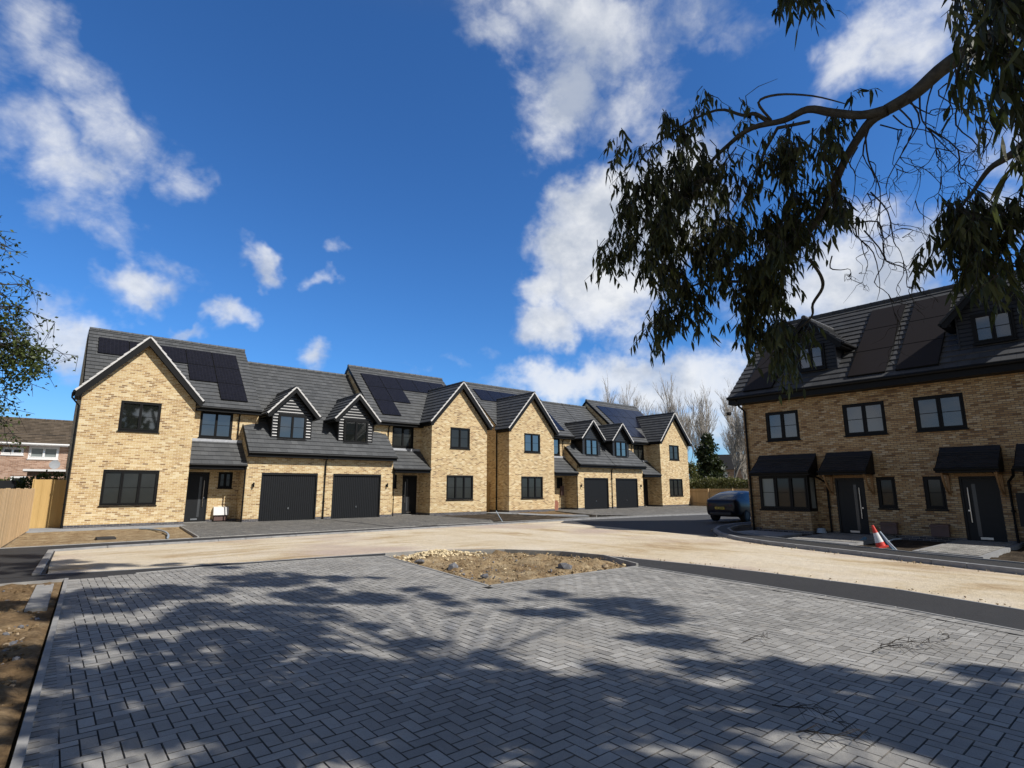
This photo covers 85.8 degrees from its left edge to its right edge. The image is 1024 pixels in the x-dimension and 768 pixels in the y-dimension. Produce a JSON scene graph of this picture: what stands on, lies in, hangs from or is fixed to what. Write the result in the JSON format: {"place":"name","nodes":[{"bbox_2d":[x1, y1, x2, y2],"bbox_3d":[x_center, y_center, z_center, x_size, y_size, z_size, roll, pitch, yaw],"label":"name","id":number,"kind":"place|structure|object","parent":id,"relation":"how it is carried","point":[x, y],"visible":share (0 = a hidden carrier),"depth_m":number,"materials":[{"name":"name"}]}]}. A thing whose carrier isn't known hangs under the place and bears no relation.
{"place":"outdoors","nodes":[
{"label":"outdoors","id":0,"kind":"place"},
{"bbox_2d":[25,524,183,532],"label":"path slab","id":1,"kind":"structure","parent":0,"point":[34,530],"depth_m":22.09,"materials":[{"name":"concrete"}]},
{"bbox_2d":[60,327,329,528],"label":"brick house","id":2,"kind":"structure","parent":0,"point":[167,431],"depth_m":26.40,"materials":[{"name":"brick"}]},
{"bbox_2d":[98,470,159,506],"bbox_3d":[-16.349,4.458,23.592,2.070,1.535,0.135,9,-14,-39],"label":"window","id":3,"kind":"structure","parent":2,"relation":"in","point":[126,486],"depth_m":23.60,"materials":[{"name":"glass"}]},
{"bbox_2d":[117,400,161,433],"bbox_3d":[-16.319,1.456,24.189,1.560,1.355,0.135,9,-14,-39],"label":"window","id":4,"kind":"structure","parent":2,"relation":"in","point":[130,417],"depth_m":24.19,"materials":[{"name":"glass"}]},
{"bbox_2d":[183,472,209,522],"bbox_3d":[-15.057,5.394,26.254,1.040,2.370,0.220,9,-14,-39],"label":"door","id":5,"kind":"structure","parent":2,"relation":"in","point":[198,482],"depth_m":26.33,"materials":[{"name":"paint"}]},
{"bbox_2d":[198,412,232,439],"bbox_3d":[-14.641,2.058,27.276,1.520,1.315,0.135,9,-14,-39],"label":"window","id":6,"kind":"structure","parent":2,"relation":"in","point":[213,425],"depth_m":27.28,"materials":[{"name":"glass"}]},
{"bbox_2d":[217,472,232,488],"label":"window","id":7,"kind":"structure","parent":2,"relation":"in","point":[225,478],"depth_m":27.19,"materials":[{"name":"black plastic"}]},
{"bbox_2d":[258,473,317,520],"bbox_3d":[-11.281,5.698,27.837,2.790,2.370,0.100,9,-14,-39],"label":"garage door","id":8,"kind":"structure","parent":2,"relation":"in","point":[283,496],"depth_m":27.83,"materials":[{"name":"paint"}]},
{"bbox_2d":[182,514,492,536],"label":"driveway","id":9,"kind":"structure","parent":0,"point":[215,529],"depth_m":24.37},
{"bbox_2d":[5,505,691,767],"bbox_3d":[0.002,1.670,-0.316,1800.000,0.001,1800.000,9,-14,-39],"label":"ground","id":10,"kind":"structure","parent":0,"point":[12,750],"depth_m":4.88,"materials":[{"name":"concrete"}]},
{"bbox_2d":[0,480,15,488],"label":"flat roofed shed","id":11,"kind":"structure","parent":10,"relation":"on","point":[4,484],"depth_m":23.56,"materials":[{"name":"paint"}]},
{"bbox_2d":[0,488,34,547],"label":"timber fence","id":12,"kind":"object","parent":10,"relation":"on","point":[16,504],"visible":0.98,"depth_m":16.75,"materials":[{"name":"wood"}]},
{"bbox_2d":[0,582,61,767],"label":"soil verge","id":13,"kind":"structure","parent":10,"relation":"on","point":[10,716],"depth_m":5.51,"materials":[{"name":"soil"}]},
{"bbox_2d":[0,584,40,706],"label":"soil clods","id":14,"kind":"object","parent":13,"relation":"on","point":[8,681],"visible":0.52,"depth_m":5.88,"materials":[{"name":"soil"}]},
{"bbox_2d":[24,583,53,611],"bbox_3d":[-7.005,3.180,8.187,0.231,0.090,2.372,8,-13,-37],"label":"concrete edging","id":15,"kind":"object","parent":13,"relation":"on","point":[40,597],"visible":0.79,"depth_m":7.92,"materials":[{"name":"concrete"}]},
{"bbox_2d":[0,578,64,586],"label":"kerb","id":16,"kind":"structure","parent":10,"relation":"on","point":[42,581],"depth_m":9.49,"materials":[{"name":"concrete"}]},
{"bbox_2d":[0,470,65,488],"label":"garden hedge","id":17,"kind":"object","parent":10,"relation":"on","point":[27,483],"visible":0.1,"depth_m":26.99,"materials":[{"name":"green plant"}]},
{"bbox_2d":[0,416,72,488],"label":"old brick house","id":18,"kind":"structure","parent":10,"relation":"on","point":[49,439],"depth_m":35.79,"materials":[{"name":"brown tile"}]},
{"bbox_2d":[0,447,23,455],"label":"window","id":19,"kind":"structure","parent":18,"relation":"in","point":[5,451],"depth_m":34.77,"materials":[{"name":"white plastic"}]},
{"bbox_2d":[28,446,59,459],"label":"window","id":20,"kind":"structure","parent":18,"relation":"in","point":[37,452],"depth_m":35.70,"materials":[{"name":"white plastic"}]},
{"bbox_2d":[49,460,59,468],"bbox_3d":[-28.079,4.997,33.823,0.540,0.623,0.200,9,-14,-39],"label":"satellite dish","id":21,"kind":"object","parent":18,"relation":"attached to","point":[54,464],"visible":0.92,"depth_m":33.76,"materials":[{"name":"metal"}]},
{"bbox_2d":[9,578,68,767],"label":"kerb","id":22,"kind":"structure","parent":10,"relation":"on","point":[18,757],"depth_m":4.20,"materials":[{"name":"concrete"}]},
{"bbox_2d":[0,215,78,453],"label":"leaved tree","id":23,"kind":"object","parent":10,"relation":"on","point":[22,351],"visible":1,"depth_m":5.16,"materials":[{"name":"green plant"}]},
{"bbox_2d":[32,549,53,574],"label":"kerb","id":24,"kind":"structure","parent":10,"relation":"on","point":[40,567],"depth_m":11.64,"materials":[{"name":"concrete"}]},
{"bbox_2d":[23,469,65,487],"bbox_3d":[-28.473,6.710,34.065,2.900,2.740,3.400,9,-14,-39],"label":"lean to roof","id":25,"kind":"object","parent":10,"relation":"on","point":[31,472],"visible":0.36,"depth_m":32.75,"materials":[{"name":"white plastic"}]},
{"bbox_2d":[29,479,66,528],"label":"timber gate","id":26,"kind":"structure","parent":10,"relation":"on","point":[48,502],"depth_m":22.60,"materials":[{"name":"wood"}]},
{"bbox_2d":[1,527,194,547],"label":"soil verge","id":27,"kind":"structure","parent":10,"relation":"on","point":[53,538],"depth_m":18.87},
{"bbox_2d":[95,536,115,539],"bbox_3d":[-13.184,5.010,17.879,0.500,0.070,0.800,9,-14,-39],"label":"manhole cover","id":28,"kind":"object","parent":27,"relation":"on","point":[106,538],"visible":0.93,"depth_m":17.70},
{"bbox_2d":[139,528,168,538],"bbox_3d":[-12.692,5.338,19.834,0.499,0.080,5.601,9,-14,-40],"label":"kerb","id":29,"kind":"object","parent":27,"relation":"on","point":[166,532],"visible":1,"depth_m":21.04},
{"bbox_2d":[179,526,198,537],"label":"kerb","id":30,"kind":"structure","parent":10,"relation":"on","point":[189,532],"depth_m":20.12,"materials":[{"name":"concrete"}]},
{"bbox_2d":[135,556,374,573],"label":"kerb","id":31,"kind":"structure","parent":10,"relation":"on","point":[247,564],"depth_m":11.71,"materials":[{"name":"concrete"}]},
{"bbox_2d":[0,513,698,548],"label":"kerb","id":32,"kind":"structure","parent":10,"relation":"on","point":[303,532],"depth_m":19.68,"materials":[{"name":"concrete"}]},
{"bbox_2d":[54,513,708,551],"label":"kerb","id":33,"kind":"structure","parent":10,"relation":"on","point":[127,545],"depth_m":19.47,"materials":[{"name":"grey concrete"}]},
{"bbox_2d":[486,483,489,511],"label":"timber gate","id":34,"kind":"structure","parent":10,"relation":"on","point":[488,499],"depth_m":38.12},
{"bbox_2d":[393,550,624,584],"bbox_3d":[-0.240,3.955,12.270,4.200,0.245,4.880,9,-14,-39],"label":"soil bed","id":35,"kind":"object","parent":10,"relation":"on","point":[535,571],"visible":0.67,"depth_m":11.59,"materials":[{"name":"soil"}]},
{"bbox_2d":[448,562,457,569],"bbox_3d":[-1.169,3.636,10.947,0.204,0.188,0.148,1,-11,-8],"label":"rubble lump","id":36,"kind":"object","parent":35,"relation":"on","point":[452,565],"visible":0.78,"depth_m":10.90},
{"bbox_2d":[390,549,626,582],"bbox_3d":[-0.230,3.872,12.284,4.050,0.209,4.795,9,-14,-39],"label":"rubble","id":37,"kind":"object","parent":35,"relation":"on","point":[433,552],"visible":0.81,"depth_m":12.40,"materials":[{"name":"gravel"}]},
{"bbox_2d":[558,563,571,568],"bbox_3d":[1.052,3.673,11.021,0.230,0.190,0.319,9,-14,-39],"label":"rubble lump","id":38,"kind":"object","parent":35,"relation":"on","point":[564,566],"visible":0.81,"depth_m":10.93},
{"bbox_2d":[383,555,637,585],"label":"kerb","id":39,"kind":"structure","parent":10,"relation":"on","point":[508,582],"depth_m":10.16,"materials":[{"name":"concrete"}]},
{"bbox_2d":[385,549,637,566],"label":"kerb","id":40,"kind":"structure","parent":10,"relation":"on","point":[590,555],"depth_m":13.50,"materials":[{"name":"concrete"}]},
{"bbox_2d":[445,513,578,520],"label":"soil verge","id":41,"kind":"structure","parent":10,"relation":"on","point":[505,517],"depth_m":30.88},
{"bbox_2d":[41,552,1023,610],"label":"kerb","id":42,"kind":"structure","parent":10,"relation":"on","point":[612,556],"depth_m":10.67,"materials":[{"name":"grey concrete"}]},
{"bbox_2d":[48,521,1023,608],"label":"sand road base","id":43,"kind":"object","parent":10,"relation":"on","point":[991,587],"visible":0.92,"depth_m":14.01,"materials":[{"name":"sand"}]},
{"bbox_2d":[609,529,1022,606],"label":"road crumbs","id":44,"kind":"object","parent":43,"relation":"on","point":[856,581],"visible":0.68,"depth_m":11.49,"materials":[{"name":"stone"}]},
{"bbox_2d":[555,511,596,516],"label":"kerb","id":45,"kind":"structure","parent":10,"relation":"on","point":[591,515],"depth_m":34.67,"materials":[{"name":"concrete"}]},
{"bbox_2d":[600,375,644,411],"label":"bare tree","id":46,"kind":"object","parent":10,"relation":"on","point":[613,398],"visible":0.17,"depth_m":91.69,"materials":[{"name":"brown plant"}]},
{"bbox_2d":[640,396,660,414],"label":"bare tree","id":47,"kind":"object","parent":10,"relation":"on","point":[646,406],"visible":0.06,"depth_m":96.51,"materials":[{"name":"brown plant"}]},
{"bbox_2d":[653,371,701,462],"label":"bare tree","id":48,"kind":"object","parent":10,"relation":"on","point":[682,421],"visible":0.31,"depth_m":75.61,"materials":[{"name":"brown plant"}]},
{"bbox_2d":[688,461,700,486],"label":"bushy shrub","id":49,"kind":"object","parent":10,"relation":"on","point":[692,470],"visible":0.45,"depth_m":56.22,"materials":[{"name":"green plant"}]},
{"bbox_2d":[676,384,717,449],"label":"bare tree","id":50,"kind":"object","parent":10,"relation":"on","point":[704,426],"visible":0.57,"depth_m":80.25,"materials":[{"name":"brown plant"}]},
{"bbox_2d":[694,432,730,488],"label":"evergreen tree","id":51,"kind":"object","parent":10,"relation":"on","point":[710,464],"visible":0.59,"depth_m":61.21,"materials":[{"name":"green plant"}]},
{"bbox_2d":[689,476,747,488],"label":"garden hedge","id":52,"kind":"object","parent":10,"relation":"on","point":[734,483],"visible":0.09,"depth_m":51.34,"materials":[{"name":"green plant"}]},
{"bbox_2d":[690,489,748,505],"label":"timber fence","id":53,"kind":"object","parent":10,"relation":"on","point":[699,497],"visible":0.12,"depth_m":49.24,"materials":[{"name":"wood"}]},
{"bbox_2d":[705,454,747,482],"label":"distant house","id":54,"kind":"structure","parent":10,"relation":"on","point":[727,459],"depth_m":92.39,"materials":[{"name":"brown brick"}]},
{"bbox_2d":[715,380,746,479],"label":"bare tree","id":55,"kind":"object","parent":10,"relation":"on","point":[743,468],"visible":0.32,"depth_m":73.03,"materials":[{"name":"brown plant"}]},
{"bbox_2d":[719,405,745,487],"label":"bare tree","id":56,"kind":"object","parent":10,"relation":"on","point":[735,441],"visible":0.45,"depth_m":65.86,"materials":[{"name":"brown plant"}]},
{"bbox_2d":[584,0,1023,404],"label":"eucalyptus tree","id":57,"kind":"object","parent":10,"relation":"on","point":[967,234],"visible":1,"depth_m":3.31,"materials":[{"name":"green plant"}]},
{"bbox_2d":[638,566,1023,631],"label":"kerb","id":58,"kind":"structure","parent":10,"relation":"on","point":[846,599],"depth_m":7.87,"materials":[{"name":"concrete"}]},
{"bbox_2d":[726,293,941,539],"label":"terraced house","id":59,"kind":"structure","parent":10,"relation":"on","point":[827,453],"depth_m":19.29,"materials":[{"name":"brick"}]},
{"bbox_2d":[765,410,800,442],"bbox_3d":[10.073,1.577,20.524,0.135,1.125,1.270,9,-14,-39],"label":"window","id":60,"kind":"structure","parent":59,"relation":"in","point":[781,426],"depth_m":20.52,"materials":[{"name":"glass"}]},
{"bbox_2d":[758,475,817,511],"bbox_3d":[9.862,3.905,19.785,0.670,1.255,1.770,9,-14,-39],"label":"bay window","id":61,"kind":"structure","parent":59,"relation":"in","point":[786,493],"depth_m":19.49,"materials":[{"name":"black plastic"}]},
{"bbox_2d":[835,478,869,534],"bbox_3d":[11.406,4.109,18.464,0.104,1.890,0.900,9,-14,-39],"label":"door","id":62,"kind":"structure","parent":59,"relation":"in","point":[850,492],"depth_m":18.47,"materials":[{"name":"paint"}]},
{"bbox_2d":[842,401,888,437],"bbox_3d":[11.806,1.186,18.471,0.135,1.125,1.320,9,-14,-39],"label":"window","id":63,"kind":"structure","parent":59,"relation":"in","point":[867,418],"depth_m":18.46,"materials":[{"name":"glass"}]},
{"bbox_2d":[876,477,899,509],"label":"window","id":64,"kind":"structure","parent":59,"relation":"in","point":[886,488],"depth_m":17.75,"materials":[{"name":"glass"}]},
{"bbox_2d":[713,522,1023,574],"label":"kerb","id":65,"kind":"structure","parent":10,"relation":"on","point":[1002,569],"depth_m":12.77,"materials":[{"name":"grey concrete"}]},
{"bbox_2d":[728,524,1023,563],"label":"kerb","id":66,"kind":"structure","parent":10,"relation":"on","point":[737,526],"depth_m":14.22,"materials":[{"name":"concrete"}]},
{"bbox_2d":[889,270,1023,543],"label":"terraced house","id":67,"kind":"structure","parent":10,"relation":"on","point":[961,403],"depth_m":16.41,"materials":[{"name":"brick"}]},
{"bbox_2d":[922,476,948,510],"bbox_3d":[12.872,3.330,16.762,0.135,1.035,0.590,9,-14,-39],"label":"window","id":68,"kind":"structure","parent":67,"relation":"in","point":[935,494],"depth_m":16.79,"materials":[{"name":"glass"}]},
{"bbox_2d":[913,392,968,432],"bbox_3d":[13.121,0.890,16.914,0.135,1.125,1.320,9,-14,-39],"label":"window","id":69,"kind":"structure","parent":67,"relation":"in","point":[943,412],"depth_m":16.90,"materials":[{"name":"glass"}]},
{"bbox_2d":[958,476,1007,541],"bbox_3d":[13.576,3.620,15.893,0.104,1.890,0.900,9,-14,-39],"label":"door","id":70,"kind":"structure","parent":67,"relation":"in","point":[981,498],"depth_m":15.90,"materials":[{"name":"paint"}]},
{"bbox_2d":[1015,493,1023,526],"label":"window","id":71,"kind":"structure","parent":67,"relation":"attached to","point":[1020,500],"depth_m":15.02,"materials":[{"name":"paint"}]},
{"bbox_2d":[0,513,704,578],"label":"tarmac path","id":72,"kind":"structure","parent":0,"point":[19,562],"depth_m":14.24,"materials":[{"name":"asphalt"}]},
{"bbox_2d":[299,364,492,518],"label":"brick house","id":73,"kind":"structure","parent":0,"point":[399,443],"depth_m":33.64,"materials":[{"name":"grey tile"}]},
{"bbox_2d":[331,474,380,518],"bbox_3d":[-8.503,6.122,30.102,2.790,2.370,0.100,9,-14,-39],"label":"garage door","id":74,"kind":"structure","parent":73,"relation":"in","point":[353,495],"depth_m":30.11,"materials":[{"name":"paint"}]},
{"bbox_2d":[392,475,396,488],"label":"window","id":75,"kind":"structure","parent":73,"relation":"in","point":[395,481],"depth_m":33.01,"materials":[{"name":"black plastic"}]},
{"bbox_2d":[392,426,413,448],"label":"window","id":76,"kind":"structure","parent":73,"relation":"in","point":[402,437],"depth_m":33.77,"materials":[{"name":"glass"}]},
{"bbox_2d":[401,475,416,514],"bbox_3d":[-6.221,6.743,33.458,1.040,2.370,0.220,9,-14,-39],"label":"door","id":77,"kind":"structure","parent":73,"relation":"in","point":[409,485],"depth_m":33.52,"materials":[{"name":"paint"}]},
{"bbox_2d":[446,475,473,500],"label":"window","id":78,"kind":"structure","parent":73,"relation":"in","point":[458,487],"depth_m":34.30,"materials":[{"name":"glass"}]},
{"bbox_2d":[450,427,470,449],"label":"window","id":79,"kind":"structure","parent":73,"relation":"in","point":[459,437],"depth_m":34.83,"materials":[{"name":"glass"}]},
{"bbox_2d":[0,553,1023,629],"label":"tarmac path","id":80,"kind":"structure","parent":0,"point":[991,614],"depth_m":8.88,"materials":[{"name":"asphalt"}]},
{"bbox_2d":[0,0,1023,468],"label":"sky","id":81,"kind":"structure","parent":0,"point":[419,187],"materials":[{"name":"blue"}]},
{"bbox_2d":[22,556,1023,767],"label":"block paving","id":82,"kind":"structure","parent":0,"point":[386,662],"depth_m":4.75,"materials":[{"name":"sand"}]},
{"bbox_2d":[772,703,872,745],"bbox_3d":[2.165,2.272,3.794,0.311,0.100,0.683,3,-11,-18],"label":"fallen twig","id":83,"kind":"object","parent":82,"relation":"on","point":[802,705],"visible":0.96,"depth_m":3.82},
{"bbox_2d":[796,723,875,750],"bbox_3d":[2.062,2.235,3.530,0.442,0.074,0.302,-5,-12,26],"label":"fallen twig","id":84,"kind":"object","parent":82,"relation":"on","point":[814,731],"visible":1,"depth_m":3.50,"materials":[{"name":"wood"}]},
{"bbox_2d":[871,641,942,656],"bbox_3d":[3.836,2.567,5.358,0.667,0.097,0.330,-1,-11,5],"label":"fallen twig","id":85,"kind":"object","parent":82,"relation":"on","point":[890,642],"visible":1,"depth_m":5.36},
{"bbox_2d":[881,636,953,649],"bbox_3d":[4.051,2.611,5.579,0.637,0.091,0.337,1,-11,-6],"label":"fallen twig","id":86,"kind":"object","parent":82,"relation":"on","point":[908,641],"visible":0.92,"depth_m":5.57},
{"bbox_2d":[486,512,588,516],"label":"path slab","id":87,"kind":"structure","parent":0,"point":[531,514],"depth_m":33.32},
{"bbox_2d":[465,382,615,512],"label":"brick house","id":88,"kind":"structure","parent":0,"point":[538,449],"depth_m":39.61,"materials":[{"name":"brick"}]},
{"bbox_2d":[524,433,539,452],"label":"window","id":89,"kind":"structure","parent":88,"relation":"in","point":[531,441],"depth_m":38.65,"materials":[{"name":"glass"}]},
{"bbox_2d":[521,476,543,498],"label":"window","id":90,"kind":"structure","parent":88,"relation":"in","point":[531,487],"depth_m":38.08,"materials":[{"name":"glass"}]},
{"bbox_2d":[554,439,560,455],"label":"window","id":91,"kind":"structure","parent":88,"relation":"in","point":[556,441],"depth_m":42.05,"materials":[{"name":"glass"}]},
{"bbox_2d":[557,477,562,487],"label":"window","id":92,"kind":"structure","parent":88,"relation":"in","point":[559,479],"depth_m":41.66,"materials":[{"name":"black plastic"}]},
{"bbox_2d":[584,478,608,508],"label":"garage door","id":93,"kind":"structure","parent":88,"relation":"in","point":[596,494],"depth_m":42.33,"materials":[{"name":"paint"}]},
{"bbox_2d":[519,511,576,514],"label":"soil verge","id":94,"kind":"structure","parent":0,"point":[550,512],"depth_m":35.80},
{"bbox_2d":[562,399,691,507],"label":"brick house","id":95,"kind":"structure","parent":0,"point":[647,455],"depth_m":48.41,"materials":[{"name":"brick"}]},
{"bbox_2d":[615,478,637,507],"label":"garage door","id":96,"kind":"structure","parent":95,"relation":"in","point":[626,488],"depth_m":44.64,"materials":[{"name":"paint"}]},
{"bbox_2d":[633,445,643,459],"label":"window","id":97,"kind":"structure","parent":95,"relation":"in","point":[638,450],"depth_m":48.35,"materials":[{"name":"black plastic"}]},
{"bbox_2d":[643,479,647,505],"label":"door","id":98,"kind":"structure","parent":95,"relation":"in","point":[645,486],"depth_m":48.16,"materials":[{"name":"paint"}]},
{"bbox_2d":[669,445,679,460],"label":"window","id":99,"kind":"structure","parent":95,"relation":"in","point":[673,449],"depth_m":49.34,"materials":[{"name":"glass"}]},
{"bbox_2d":[669,479,682,496],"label":"window","id":100,"kind":"structure","parent":95,"relation":"in","point":[676,486],"depth_m":48.82,"materials":[{"name":"glass"}]},
{"bbox_2d":[555,506,706,514],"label":"driveway","id":101,"kind":"structure","parent":0,"point":[651,510],"depth_m":38.95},
{"bbox_2d":[561,515,750,536],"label":"road","id":102,"kind":"structure","parent":0,"point":[700,525],"depth_m":25.69,"materials":[{"name":"asphalt"}]},
{"bbox_2d":[706,491,750,521],"bbox_3d":[11.547,6.079,27.572,4.385,1.470,1.920,9,-14,-39],"label":"parked car","id":103,"kind":"object","parent":102,"relation":"on","point":[729,504],"visible":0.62,"depth_m":26.18,"materials":[{"name":"blue paint"}]},
{"bbox_2d":[737,530,801,537],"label":"path slab","id":104,"kind":"structure","parent":0,"point":[773,534],"depth_m":18.50,"materials":[{"name":"concrete"}]},
{"bbox_2d":[789,533,895,544],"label":"path slab","id":105,"kind":"structure","parent":0,"point":[864,542],"depth_m":15.74,"materials":[{"name":"grey concrete"}]},
{"bbox_2d":[816,528,826,532],"bbox_3d":[10.500,4.969,18.700,0.320,0.150,0.320,9,-14,-39],"label":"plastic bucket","id":106,"kind":"object","parent":105,"relation":"on","point":[821,530],"visible":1,"depth_m":18.60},
{"bbox_2d":[794,533,893,542],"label":"front path","id":107,"kind":"structure","parent":0,"point":[847,537],"depth_m":16.83,"materials":[{"name":"concrete"}]},
{"bbox_2d":[717,522,1023,568],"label":"tarmac path","id":108,"kind":"structure","parent":0,"point":[724,529],"depth_m":13.60,"materials":[{"name":"asphalt"}]},
{"bbox_2d":[733,527,1023,561],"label":"soil verge","id":109,"kind":"structure","parent":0,"point":[1011,555],"depth_m":15.14,"materials":[{"name":"soil"}]},
{"bbox_2d":[871,525,888,547],"bbox_3d":[9.436,3.936,14.132,0.270,0.610,0.245,-1,-11,4],"label":"traffic cone","id":110,"kind":"object","parent":109,"relation":"on","point":[879,542],"visible":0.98,"depth_m":14.10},
{"bbox_2d":[919,540,1016,555],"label":"front path","id":111,"kind":"structure","parent":0,"point":[972,547],"depth_m":13.97,"materials":[{"name":"concrete"}]},
{"bbox_2d":[912,540,1023,558],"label":"path slab","id":112,"kind":"structure","parent":0,"point":[1001,551],"depth_m":13.21,"materials":[{"name":"grey concrete"}]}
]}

